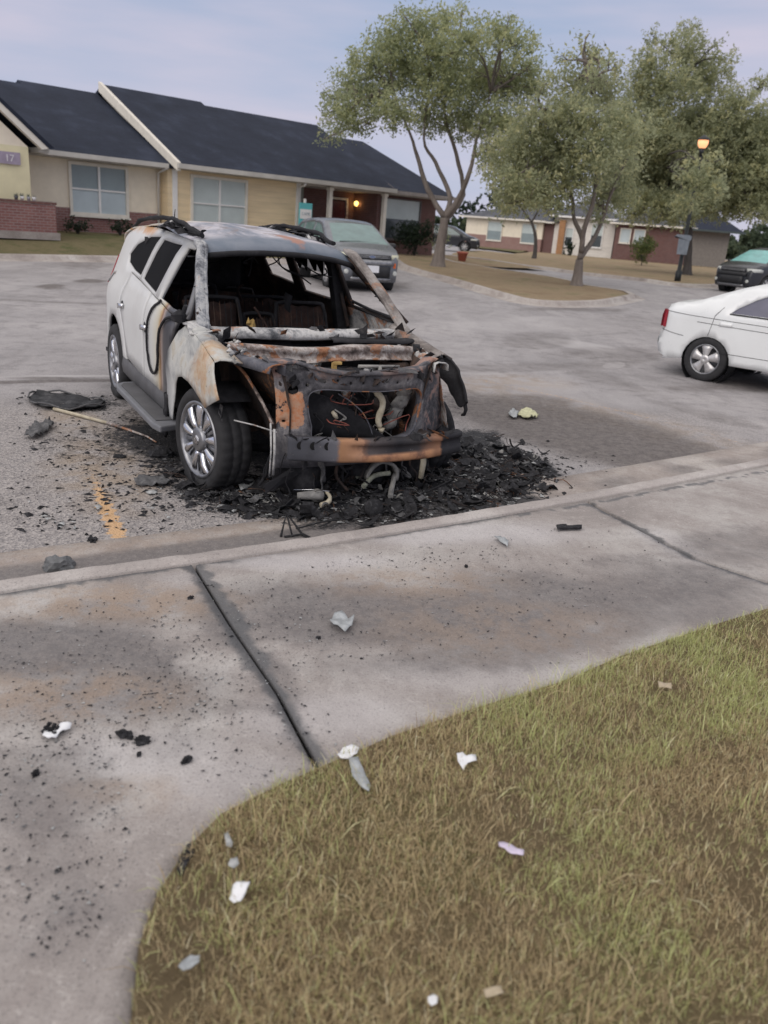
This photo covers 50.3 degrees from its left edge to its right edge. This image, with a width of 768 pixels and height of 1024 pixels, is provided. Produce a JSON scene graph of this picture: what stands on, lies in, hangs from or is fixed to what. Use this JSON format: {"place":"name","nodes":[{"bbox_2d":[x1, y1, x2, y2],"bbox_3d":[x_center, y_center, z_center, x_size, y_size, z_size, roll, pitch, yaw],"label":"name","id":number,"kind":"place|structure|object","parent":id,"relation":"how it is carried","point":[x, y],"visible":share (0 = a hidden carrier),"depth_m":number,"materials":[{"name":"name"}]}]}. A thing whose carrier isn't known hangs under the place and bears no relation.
{"place":"outdoors","nodes":[
{"label":"outdoors","id":0,"kind":"place"},
{"bbox_2d":[0,231,284,257],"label":"house lawn","id":1,"kind":"structure","parent":0,"point":[81,243],"depth_m":23.58,"materials":[{"name":"plant"}]},
{"bbox_2d":[0,198,60,240],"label":"patio wall","id":2,"kind":"structure","parent":1,"relation":"on","point":[25,219],"depth_m":23.12,"materials":[{"name":"red brick"}]},
{"bbox_2d":[62,215,93,233],"bbox_3d":[-9.481,-8.910,25.421,0.986,0.616,0.779,-1,20,-17],"label":"shrub","id":3,"kind":"object","parent":1,"relation":"on","point":[77,227],"visible":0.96,"depth_m":25.30,"materials":[{"name":"green plant"}]},
{"bbox_2d":[108,219,132,235],"bbox_3d":[-8.482,-9.135,26.279,0.771,0.586,0.804,5,19,0],"label":"shrub","id":4,"kind":"object","parent":1,"relation":"on","point":[116,227],"visible":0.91,"depth_m":26.27,"materials":[{"name":"green plant"}]},
{"bbox_2d":[298,199,311,224],"bbox_3d":[-2.994,-10.832,30.795,0.600,1.800,0.133,-14,26,-42],"label":"estate sign","id":5,"kind":"object","parent":1,"relation":"on","point":[305,210],"visible":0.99,"depth_m":30.57,"materials":[{"name":"teal paint"}]},
{"bbox_2d":[0,565,313,1023],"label":"sidewalk","id":6,"kind":"structure","parent":0,"point":[174,798],"depth_m":2.78,"materials":[{"name":"concrete"}]},
{"bbox_2d":[31,769,39,777],"bbox_3d":[-1.139,0.852,2.673,0.030,0.019,0.034,-9,24,-34],"label":"charcoal","id":7,"kind":"object","parent":6,"relation":"on","point":[35,772],"visible":1,"depth_m":2.67,"materials":[{"name":"black"}]},
{"bbox_2d":[40,721,71,737],"bbox_3d":[-1.159,0.771,2.875,0.097,0.033,0.096,5,19,0],"label":"burnt paper","id":8,"kind":"object","parent":6,"relation":"on","point":[48,731],"visible":1,"depth_m":2.88,"materials":[{"name":"white paper"}]},
{"bbox_2d":[114,729,133,739],"bbox_3d":[-0.919,0.785,2.898,0.075,0.033,0.048,8,20,10],"label":"charcoal","id":9,"kind":"object","parent":6,"relation":"on","point":[123,734],"visible":1,"depth_m":2.89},
{"bbox_2d":[134,734,151,745],"bbox_3d":[-0.849,0.800,2.877,0.057,0.028,0.045,-8,23,-31],"label":"charcoal","id":10,"kind":"object","parent":6,"relation":"on","point":[141,740],"visible":1,"depth_m":2.87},
{"bbox_2d":[180,755,192,764],"bbox_3d":[-0.674,0.845,2.794,0.033,0.022,0.050,20,25,37],"label":"charcoal","id":11,"kind":"object","parent":6,"relation":"on","point":[187,759],"visible":1,"depth_m":2.79,"materials":[{"name":"black"}]},
{"bbox_2d":[0,524,712,976],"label":"char flecks","id":12,"kind":"object","parent":6,"relation":"on","point":[180,736],"visible":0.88,"depth_m":3.05,"materials":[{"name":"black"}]},
{"bbox_2d":[286,715,313,766],"bbox_3d":[4.067,1.518,2.124,27.433,0.001,10.414,-9,24,-34],"label":"sidewalk bed","id":13,"kind":"object","parent":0,"point":[303,746],"visible":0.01,"depth_m":2.99,"materials":[{"name":"black soil"}]},
{"bbox_2d":[0,245,767,552],"bbox_3d":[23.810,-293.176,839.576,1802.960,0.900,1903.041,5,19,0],"label":"parking lot","id":14,"kind":"structure","parent":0,"point":[596,386],"depth_m":10.08,"materials":[{"name":"grey asphalt"}]},
{"bbox_2d":[24,416,53,437],"bbox_3d":[-2.913,-0.721,6.925,0.155,0.078,0.569,2,20,-7],"label":"charred panel scrap","id":15,"kind":"object","parent":14,"relation":"on","point":[36,428],"visible":1,"depth_m":6.86,"materials":[{"name":"grey"}]},
{"bbox_2d":[27,390,105,409],"bbox_3d":[-3.096,-1.077,7.929,0.803,0.088,0.640,5,19,0],"label":"wheel arch liner","id":16,"kind":"object","parent":14,"relation":"on","point":[70,400],"visible":1,"depth_m":7.99,"materials":[{"name":"plastic"}]},
{"bbox_2d":[53,407,156,442],"bbox_3d":[-2.471,-0.783,7.269,1.483,0.033,0.099,18,23,33],"label":"broken trim rod","id":17,"kind":"object","parent":14,"relation":"on","point":[88,417],"visible":1,"depth_m":7.36,"materials":[{"name":"beige plastic"}]},
{"bbox_2d":[113,454,126,457],"bbox_3d":[-2.073,-0.440,6.415,0.108,0.031,0.066,5,19,0],"label":"char lump","id":18,"kind":"object","parent":14,"relation":"on","point":[119,456],"visible":1,"depth_m":6.39,"materials":[{"name":"black"}]},
{"bbox_2d":[0,253,286,263],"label":"house kerb","id":19,"kind":"structure","parent":14,"relation":"on","point":[56,258],"depth_m":22.35,"materials":[{"name":"concrete"}]},
{"bbox_2d":[146,490,156,493],"bbox_3d":[-1.609,-0.138,5.660,0.078,0.014,0.065,21,26,40],"label":"pale shard","id":20,"kind":"object","parent":14,"relation":"on","point":[151,492],"visible":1,"depth_m":5.66,"materials":[{"name":"white plastic"}]},
{"bbox_2d":[134,474,173,485],"bbox_3d":[-1.649,-0.221,5.838,0.268,0.048,0.226,5,19,0],"label":"foil scrap","id":21,"kind":"object","parent":14,"relation":"on","point":[142,479],"visible":0.98,"depth_m":5.83,"materials":[{"name":"silver metal"}]},
{"bbox_2d":[148,446,175,457],"bbox_3d":[-1.774,-0.479,6.534,0.209,0.085,0.168,-2,20,-17],"label":"char lump","id":22,"kind":"object","parent":14,"relation":"on","point":[160,452],"visible":1,"depth_m":6.48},
{"bbox_2d":[0,80,455,254],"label":"terraced house","id":23,"kind":"structure","parent":14,"relation":"on","point":[101,156],"depth_m":28.78,"materials":[{"name":"beige paint"}]},
{"bbox_2d":[67,161,130,219],"bbox_3d":[-9.196,-10.368,26.443,2.080,1.638,0.125,-14,26,-42],"label":"window","id":24,"kind":"structure","parent":23,"relation":"in","point":[95,190],"depth_m":26.43,"materials":[{"name":"grey glass"}]},
{"bbox_2d":[190,174,247,224],"bbox_3d":[-5.819,-10.868,28.939,2.320,1.810,0.090,-14,26,-42],"label":"window","id":25,"kind":"structure","parent":23,"relation":"in","point":[212,199],"depth_m":28.87,"materials":[{"name":"grey glass"}]},
{"bbox_2d":[332,197,348,218],"bbox_3d":[-2.041,-12.326,35.189,1.060,2.265,0.155,-14,26,-42],"label":"door","id":26,"kind":"structure","parent":23,"relation":"in","point":[337,198],"depth_m":35.04,"materials":[{"name":"brown wood"}]},
{"bbox_2d":[332,198,352,218],"bbox_3d":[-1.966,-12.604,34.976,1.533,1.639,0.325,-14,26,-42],"label":"door wreath","id":27,"kind":"object","parent":23,"relation":"attached to","point":[340,210],"depth_m":34.92,"materials":[{"name":"green plant"}]},
{"bbox_2d":[379,197,421,240],"bbox_3d":[0.735,-12.678,35.534,2.440,1.728,0.125,-14,26,-42],"label":"window","id":28,"kind":"structure","parent":23,"relation":"in","point":[397,209],"depth_m":35.45,"materials":[{"name":"grey glass"}]},
{"bbox_2d":[106,212,467,497],"bbox_3d":[-1.226,-1.678,7.345,2.171,1.862,5.036,-6,22,-27],"label":"burnt suv","id":29,"kind":"object","parent":14,"relation":"on","point":[224,341],"visible":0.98,"depth_m":6.09,"materials":[{"name":"white paint"}]},
{"bbox_2d":[361,471,390,488],"bbox_3d":[-0.064,-0.233,5.819,0.261,0.099,0.067,-13,26,-40],"label":"curved strip","id":30,"kind":"object","parent":29,"relation":"attached to","point":[369,479],"visible":0.99,"depth_m":5.81,"materials":[{"name":"grey metal"}]},
{"bbox_2d":[6,389,619,544],"bbox_3d":[-0.567,-0.677,7.445,5.377,0.039,4.553,-3,21,-20],"label":"scattered char","id":31,"kind":"object","parent":14,"relation":"on","point":[29,514],"visible":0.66,"depth_m":5.75,"materials":[{"name":"black"}]},
{"bbox_2d":[142,439,551,526],"bbox_3d":[0.063,-0.331,6.470,3.721,0.121,2.212,-7,23,-30],"label":"clinker","id":32,"kind":"object","parent":14,"relation":"on","point":[358,503],"visible":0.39,"depth_m":5.84,"materials":[{"name":"black stone"}]},
{"bbox_2d":[297,217,398,289],"bbox_3d":[-1.154,-7.164,22.611,2.200,1.791,4.703,-4,21,-22],"label":"parked suv","id":33,"kind":"object","parent":14,"relation":"on","point":[371,247],"visible":0.45,"depth_m":21.25,"materials":[{"name":"grey metal"}]},
{"bbox_2d":[145,440,574,526],"bbox_3d":[0.098,-0.331,6.495,3.736,0.134,2.309,-7,23,-30],"label":"charred rubble","id":34,"kind":"object","parent":14,"relation":"on","point":[363,518],"visible":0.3,"depth_m":6.01,"materials":[{"name":"black"}]},
{"bbox_2d":[293,489,331,508],"bbox_3d":[-0.487,-0.093,5.582,0.264,0.104,0.174,2,20,-8],"label":"melted assembly","id":35,"kind":"object","parent":34,"relation":"on","point":[316,496],"visible":1,"depth_m":5.58,"materials":[{"name":"metal"}]},
{"bbox_2d":[388,469,410,498],"bbox_3d":[0.092,-0.222,5.924,0.099,0.160,0.391,12,21,19],"label":"curved pipe","id":36,"kind":"object","parent":34,"relation":"on","point":[392,485],"visible":0.83,"depth_m":5.88,"materials":[{"name":"metal"}]},
{"bbox_2d":[417,478,455,495],"bbox_3d":[0.405,-0.194,6.071,0.024,0.058,0.488,20,24,37],"label":"charred rod","id":37,"kind":"object","parent":34,"relation":"on","point":[436,486],"visible":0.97,"depth_m":6.04,"materials":[{"name":"black metal"}]},
{"bbox_2d":[149,434,572,527],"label":"melted sheet scraps","id":38,"kind":"object","parent":14,"relation":"on","point":[306,508],"visible":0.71,"depth_m":5.89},
{"bbox_2d":[239,476,254,489],"bbox_3d":[-0.986,-0.206,5.873,0.091,0.032,0.283,7,19,6],"label":"pale shard","id":39,"kind":"object","parent":38,"relation":"on","point":[242,485],"visible":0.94,"depth_m":5.84,"materials":[{"name":"grey plastic"}]},
{"bbox_2d":[203,444,545,512],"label":"pale sheet scraps","id":40,"kind":"object","parent":14,"relation":"on","point":[380,485],"visible":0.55,"depth_m":5.95,"materials":[{"name":"metal"}]},
{"bbox_2d":[0,441,767,579],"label":"gutter","id":41,"kind":"object","parent":14,"relation":"on","point":[21,563],"visible":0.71,"depth_m":5.14,"materials":[{"name":"concrete"}]},
{"bbox_2d":[42,554,75,572],"bbox_3d":[-1.748,0.273,4.403,0.180,0.089,0.105,-6,22,-27],"label":"bumper fragment","id":42,"kind":"object","parent":41,"relation":"on","point":[55,563],"visible":0.95,"depth_m":4.37,"materials":[{"name":"grey plastic"}]},
{"bbox_2d":[87,535,97,542],"bbox_3d":[-1.711,0.161,4.788,0.063,0.042,0.077,2,20,-7],"label":"charcoal","id":43,"kind":"object","parent":41,"relation":"on","point":[91,539],"visible":1,"depth_m":4.77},
{"bbox_2d":[240,509,285,515],"bbox_3d":[-0.794,-0.001,5.388,0.317,0.032,0.028,7,20,6],"label":"charred rod","id":44,"kind":"object","parent":41,"relation":"on","point":[265,511],"visible":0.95,"depth_m":5.38,"materials":[{"name":"black metal"}]},
{"bbox_2d":[280,512,309,537],"bbox_3d":[-0.551,0.109,5.063,0.317,0.114,0.135,21,25,38],"label":"wire bracket","id":45,"kind":"object","parent":41,"relation":"on","point":[299,530],"visible":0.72,"depth_m":5.11,"materials":[{"name":"black metal"}]},
{"bbox_2d":[296,518,352,528],"bbox_3d":[-0.378,0.068,5.289,0.430,0.030,0.026,-10,24,-36],"label":"charred rod","id":46,"kind":"object","parent":41,"relation":"on","point":[324,522],"visible":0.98,"depth_m":5.27,"materials":[{"name":"black metal"}]},
{"bbox_2d":[364,498,382,516],"bbox_3d":[-0.070,-0.026,5.546,0.137,0.135,0.055,-6,-3,-27],"label":"burnt pulley","id":47,"kind":"object","parent":41,"relation":"on","point":[373,507],"visible":0.94,"depth_m":5.52,"materials":[{"name":"black metal"}]},
{"bbox_2d":[0,458,767,593],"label":"kerb","id":48,"kind":"structure","parent":14,"relation":"on","point":[55,578],"depth_m":4.87,"materials":[{"name":"concrete"}]},
{"bbox_2d":[226,460,547,511],"bbox_3d":[0.121,-0.280,6.368,2.618,0.106,1.826,5,19,0],"label":"ash heap","id":49,"kind":"object","parent":14,"relation":"on","point":[431,484],"visible":0.17,"depth_m":5.92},
{"bbox_2d":[28,439,543,528],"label":"pale fragments","id":50,"kind":"object","parent":49,"relation":"on","point":[233,510],"visible":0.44,"depth_m":5.66,"materials":[{"name":"grey wood"}]},
{"bbox_2d":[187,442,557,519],"bbox_3d":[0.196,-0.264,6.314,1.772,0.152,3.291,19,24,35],"label":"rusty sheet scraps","id":51,"kind":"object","parent":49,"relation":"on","point":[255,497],"visible":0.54,"depth_m":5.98,"materials":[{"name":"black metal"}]},
{"bbox_2d":[433,224,479,250],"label":"parked suv","id":52,"kind":"object","parent":14,"relation":"on","point":[459,237],"visible":0.45,"depth_m":56.06,"materials":[{"name":"black paint"}]},
{"bbox_2d":[508,408,518,417],"bbox_3d":[1.423,-1.098,8.980,0.109,0.046,0.433,9,20,12],"label":"grey scrap","id":53,"kind":"object","parent":14,"relation":"on","point":[513,412],"visible":1,"depth_m":8.94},
{"bbox_2d":[397,258,644,307],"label":"island kerb","id":54,"kind":"structure","parent":14,"relation":"on","point":[629,297],"depth_m":23.10,"materials":[{"name":"concrete"}]},
{"bbox_2d":[518,407,537,418],"bbox_3d":[1.573,-1.098,9.028,0.229,0.064,0.514,5,19,0],"label":"yellow scrap","id":55,"kind":"object","parent":14,"relation":"on","point":[526,412],"visible":1,"depth_m":8.95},
{"bbox_2d":[535,217,559,252],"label":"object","id":56,"kind":"structure","parent":14,"relation":"on","point":[548,235],"depth_m":71.38,"materials":[{"name":"brick"}]},
{"bbox_2d":[451,255,717,287],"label":"kerb","id":57,"kind":"structure","parent":14,"relation":"on","point":[659,282],"depth_m":34.65,"materials":[{"name":"concrete"}]},
{"bbox_2d":[435,213,767,259],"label":"distant wood","id":58,"kind":"object","parent":14,"relation":"on","point":[754,237],"visible":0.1,"depth_m":169.62,"materials":[{"name":"green plant"}]},
{"bbox_2d":[657,284,767,382],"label":"parked sedan","id":59,"kind":"object","parent":14,"relation":"on","point":[712,338],"visible":1,"depth_m":12.03,"materials":[{"name":"white paint"}]},
{"bbox_2d":[715,248,767,290],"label":"parked suv","id":60,"kind":"object","parent":14,"relation":"on","point":[748,268],"visible":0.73,"depth_m":30.64,"materials":[{"name":"black paint"}]},
{"bbox_2d":[0,0,767,240],"label":"sky","id":61,"kind":"structure","parent":0,"point":[268,58],"materials":[{"name":"grey"}]},
{"bbox_2d":[99,603,767,1023],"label":"foreground lawn","id":62,"kind":"structure","parent":0,"point":[159,979],"depth_m":2.36,"materials":[{"name":"plant"}]},
{"bbox_2d":[177,841,193,876],"bbox_3d":[-0.574,0.995,2.352,0.035,0.016,0.135,7,20,6],"label":"black plastic","id":63,"kind":"object","parent":62,"relation":"on","point":[183,859],"visible":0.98,"depth_m":2.34,"materials":[{"name":"black plastic"}]},
{"bbox_2d":[178,955,199,970],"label":"crumpled litter","id":64,"kind":"object","parent":62,"relation":"on","point":[189,961],"visible":1,"depth_m":2.00,"materials":[{"name":"white paper"}]},
{"bbox_2d":[224,832,232,846],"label":"pale litter","id":65,"kind":"object","parent":62,"relation":"on","point":[229,842],"visible":1,"depth_m":2.41,"materials":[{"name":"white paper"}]},
{"bbox_2d":[228,857,238,867],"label":"pale litter","id":66,"kind":"object","parent":62,"relation":"on","point":[233,863],"visible":1,"depth_m":2.31,"materials":[{"name":"grey paper"}]},
{"bbox_2d":[229,881,249,902],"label":"litter","id":67,"kind":"object","parent":62,"relation":"on","point":[238,891],"visible":1,"depth_m":2.22,"materials":[{"name":"white paper"}]},
{"bbox_2d":[338,744,358,758],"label":"white litter","id":68,"kind":"object","parent":62,"relation":"on","point":[346,755],"visible":0.95,"depth_m":2.88,"materials":[{"name":"paper"}]},
{"bbox_2d":[349,757,369,790],"bbox_3d":[-0.084,0.881,2.737,0.048,0.013,0.186,-2,21,-19],"label":"grey slab","id":69,"kind":"object","parent":62,"relation":"on","point":[355,762],"depth_m":2.74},
{"bbox_2d":[427,994,437,1005],"bbox_3d":[0.116,1.164,1.950,0.025,0.012,0.035,5,19,0],"label":"bottle cap","id":70,"kind":"object","parent":62,"relation":"on","point":[432,1000],"visible":1,"depth_m":1.95,"materials":[{"name":"white plastic"}]},
{"bbox_2d":[457,752,476,769],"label":"white litter","id":71,"kind":"object","parent":62,"relation":"on","point":[465,758],"visible":1,"depth_m":2.85,"materials":[{"name":"paper"}]},
{"bbox_2d":[483,986,503,997],"bbox_3d":[0.266,1.164,1.986,0.051,0.011,0.020,-3,21,-21],"label":"card scrap","id":72,"kind":"object","parent":62,"relation":"on","point":[490,991],"visible":1,"depth_m":1.99,"materials":[{"name":"beige cardboard"}]},
{"bbox_2d":[498,842,523,854],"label":"lilac litter","id":73,"kind":"object","parent":62,"relation":"on","point":[511,849],"visible":1,"depth_m":2.44,"materials":[{"name":"paper"}]},
{"bbox_2d":[657,681,671,688],"bbox_3d":[1.179,0.727,3.430,0.065,0.016,0.046,5,19,0],"label":"card scrap","id":74,"kind":"object","parent":62,"relation":"on","point":[661,684],"visible":0.97,"depth_m":3.43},
{"bbox_2d":[196,502,767,767],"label":"sidewalk","id":75,"kind":"structure","parent":0,"point":[367,698],"depth_m":4.09,"materials":[{"name":"concrete"}]},
{"bbox_2d":[330,610,353,630],"bbox_3d":[-0.197,0.509,3.823,0.110,0.020,0.193,5,19,0],"label":"grey film","id":76,"kind":"object","parent":75,"relation":"on","point":[340,619],"visible":1,"depth_m":3.82,"materials":[{"name":"grey plastic"}]},
{"bbox_2d":[494,536,508,546],"bbox_3d":[0.733,0.174,4.984,0.062,0.016,0.163,-3,21,-20],"label":"light scrap","id":77,"kind":"object","parent":75,"relation":"on","point":[503,540],"visible":1,"depth_m":4.99,"materials":[{"name":"white paper"}]},
{"bbox_2d":[556,524,581,529],"bbox_3d":[1.203,0.093,5.318,0.206,0.019,0.067,-2,20,-17],"label":"dark bar","id":78,"kind":"object","parent":75,"relation":"on","point":[565,526],"visible":1,"depth_m":5.30,"materials":[{"name":"black metal"}]},
{"bbox_2d":[432,253,540,268],"bbox_3d":[1.304,-11.824,37.685,6.500,0.185,10.500,-14,26,-42],"label":"porch bed","id":79,"kind":"object","parent":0,"point":[482,262],"visible":0.39,"depth_m":36.29,"materials":[{"name":"brown soil"}]},
{"bbox_2d":[389,218,438,254],"bbox_3d":[1.369,-11.746,34.997,2.298,1.666,1.380,-7,22,-29],"label":"shrub","id":80,"kind":"object","parent":79,"relation":"on","point":[413,236],"visible":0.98,"depth_m":34.77,"materials":[{"name":"green plant"}]},
{"bbox_2d":[457,251,468,261],"bbox_3d":[3.393,-11.067,35.442,0.500,0.410,0.500,5,19,0],"label":"plant pot","id":81,"kind":"object","parent":79,"relation":"on","point":[462,256],"visible":0.9,"depth_m":35.30,"materials":[{"name":"ceramic"}]},
{"bbox_2d":[479,246,523,252],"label":"side lawn","id":82,"kind":"structure","parent":0,"point":[511,250],"depth_m":70.30,"materials":[{"name":"beige plant"}]},
{"bbox_2d":[452,192,575,222],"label":"evergreen tree","id":83,"kind":"object","parent":82,"relation":"on","point":[472,208],"visible":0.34,"depth_m":88.92,"materials":[{"name":"green plant"}]},
{"bbox_2d":[398,254,627,300],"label":"island lawn","id":84,"kind":"structure","parent":0,"point":[531,286],"depth_m":26.57,"materials":[{"name":"beige plant"}]},
{"bbox_2d":[312,0,558,266],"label":"shade tree","id":85,"kind":"object","parent":84,"relation":"on","point":[482,76],"visible":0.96,"depth_m":28.30,"materials":[{"name":"green plant"}]},
{"bbox_2d":[428,228,451,248],"bbox_3d":[2.447,-11.852,35.880,1.152,1.474,1.033,5,19,0],"label":"shrub","id":86,"kind":"object","parent":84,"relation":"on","point":[446,240],"visible":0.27,"depth_m":35.85,"materials":[{"name":"green plant"}]},
{"bbox_2d":[471,28,662,285],"bbox_3d":[5.719,-10.963,25.823,6.114,7.501,5.627,5,19,0],"label":"forked tree","id":87,"kind":"object","parent":84,"relation":"on","point":[541,168],"visible":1,"depth_m":24.75,"materials":[{"name":"green plant"}]},
{"bbox_2d":[452,251,727,283],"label":"lawn","id":88,"kind":"structure","parent":0,"point":[666,272],"depth_m":47.45,"materials":[{"name":"beige plant"}]},
{"bbox_2d":[459,206,553,251],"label":"brick and cream house","id":89,"kind":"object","parent":88,"relation":"on","point":[494,233],"visible":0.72,"depth_m":73.87,"materials":[{"name":"beige paint"}]},
{"bbox_2d":[485,221,502,241],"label":"window","id":90,"kind":"structure","parent":89,"relation":"in","point":[494,228],"depth_m":74.51,"materials":[{"name":"grey glass"}]},
{"bbox_2d":[519,223,537,244],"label":"window","id":91,"kind":"structure","parent":89,"relation":"in","point":[526,237],"depth_m":72.50,"materials":[{"name":"grey glass"}]},
{"bbox_2d":[489,187,554,258],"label":"thin tree","id":92,"kind":"object","parent":88,"relation":"on","point":[534,254],"visible":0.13,"depth_m":50.60,"materials":[{"name":"green plant"}]},
{"bbox_2d":[563,239,574,255],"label":"shrub","id":93,"kind":"object","parent":88,"relation":"on","point":[570,247],"visible":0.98,"depth_m":67.98,"materials":[{"name":"green plant"}]},
{"bbox_2d":[550,201,618,257],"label":"white sided house","id":94,"kind":"structure","parent":88,"relation":"on","point":[602,246],"depth_m":69.94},
{"bbox_2d":[563,227,573,246],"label":"window","id":95,"kind":"structure","parent":94,"relation":"in","point":[569,232],"depth_m":70.27,"materials":[{"name":"grey glass"}]},
{"bbox_2d":[590,223,604,248],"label":"window","id":96,"kind":"structure","parent":94,"relation":"in","point":[597,244],"depth_m":69.59,"materials":[{"name":"grey glass"}]},
{"bbox_2d":[629,233,658,264],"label":"bush","id":97,"kind":"object","parent":88,"relation":"on","point":[644,247],"visible":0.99,"depth_m":54.70,"materials":[{"name":"green plant"}]},
{"bbox_2d":[610,209,697,264],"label":"brick house","id":98,"kind":"structure","parent":88,"relation":"on","point":[665,251],"depth_m":67.40,"materials":[{"name":"brown brick"}]},
{"bbox_2d":[619,228,631,243],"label":"window","id":99,"kind":"structure","parent":98,"relation":"in","point":[625,233],"depth_m":67.93,"materials":[{"name":"grey glass"}]},
{"bbox_2d":[633,229,645,244],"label":"window","id":100,"kind":"structure","parent":98,"relation":"in","point":[637,232],"depth_m":67.52,"materials":[{"name":"white glass"}]},
{"bbox_2d":[598,16,767,274],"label":"wide tree","id":101,"kind":"object","parent":88,"relation":"on","point":[729,178],"visible":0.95,"depth_m":40.12,"materials":[{"name":"green plant"}]},
{"bbox_2d":[674,135,709,280],"bbox_3d":[12.735,-12.461,34.025,0.520,5.903,0.520,5,19,0],"label":"street lamp","id":102,"kind":"object","parent":88,"relation":"on","point":[703,141],"visible":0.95,"depth_m":34.02,"materials":[{"name":"black metal"}]},
{"bbox_2d":[675,234,691,254],"bbox_3d":[12.476,-11.218,34.302,0.720,0.786,0.085,5,19,0],"label":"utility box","id":103,"kind":"object","parent":102,"relation":"attached to","point":[683,244],"visible":1,"depth_m":34.25,"materials":[{"name":"grey metal"}]},
{"bbox_2d":[684,210,745,267],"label":"grey house","id":104,"kind":"structure","parent":88,"relation":"on","point":[710,244],"depth_m":66.28,"materials":[{"name":"beige paint"}]},
{"bbox_2d":[588,466,767,582],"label":"sidewalk","id":105,"kind":"structure","parent":0,"point":[727,514],"depth_m":5.76,"materials":[{"name":"concrete"}]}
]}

